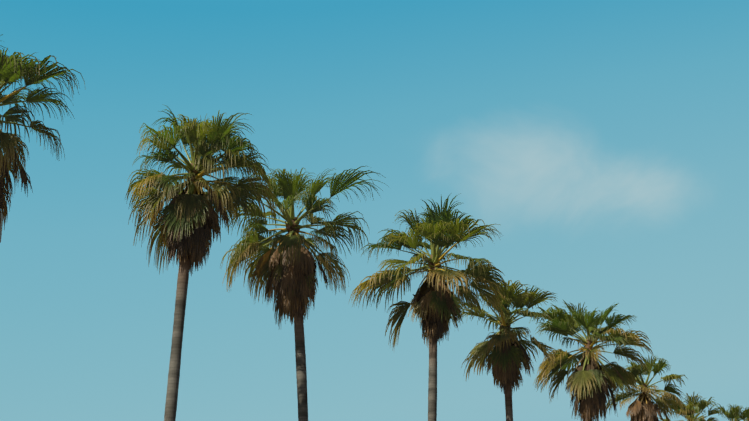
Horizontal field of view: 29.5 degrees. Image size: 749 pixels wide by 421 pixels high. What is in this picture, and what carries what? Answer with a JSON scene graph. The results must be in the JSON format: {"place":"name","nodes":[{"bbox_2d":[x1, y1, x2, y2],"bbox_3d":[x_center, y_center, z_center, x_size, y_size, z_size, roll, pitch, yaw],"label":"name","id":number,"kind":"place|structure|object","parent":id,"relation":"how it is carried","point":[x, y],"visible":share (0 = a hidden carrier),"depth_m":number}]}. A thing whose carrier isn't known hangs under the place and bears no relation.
{"place":"outdoors","nodes":[
{"label":"outdoors","id":0,"kind":"place"},
{"bbox_2d":[0,0,748,420],"label":"sky","id":1,"kind":"structure","parent":0,"point":[606,142]},
{"bbox_3d":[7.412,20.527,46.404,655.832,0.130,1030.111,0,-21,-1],"label":"pavement","id":2,"kind":"structure","parent":0,"visible":0},
{"bbox_2d":[0,34,85,228],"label":"palm","id":3,"kind":"object","parent":2,"relation":"on","point":[13,69],"visible":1,"depth_m":40.25},
{"bbox_2d":[125,105,277,420],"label":"palm","id":4,"kind":"object","parent":2,"relation":"on","point":[187,226],"visible":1,"depth_m":47.83},
{"bbox_2d":[220,166,388,420],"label":"palm","id":5,"kind":"object","parent":2,"relation":"on","point":[287,266],"visible":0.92,"depth_m":52.64},
{"bbox_2d":[349,193,511,420],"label":"palm","id":6,"kind":"object","parent":2,"relation":"on","point":[435,303],"visible":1,"depth_m":62.03},
{"bbox_2d":[457,280,557,420],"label":"palm","id":7,"kind":"object","parent":2,"relation":"on","point":[507,357],"visible":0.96,"depth_m":67.16},
{"bbox_2d":[529,300,654,420],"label":"palm","id":8,"kind":"object","parent":2,"relation":"on","point":[590,378],"visible":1,"depth_m":76.24},
{"bbox_2d":[606,355,686,420],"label":"palm","id":9,"kind":"object","parent":2,"relation":"on","point":[643,407],"visible":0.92,"depth_m":82.44},
{"bbox_2d":[659,391,724,420],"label":"palm","id":10,"kind":"object","parent":2,"relation":"on","point":[691,411],"visible":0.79,"depth_m":88.94},
{"bbox_2d":[715,404,748,420],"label":"palm","id":11,"kind":"object","parent":2,"relation":"on","point":[733,413],"visible":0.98,"depth_m":97.20}
]}

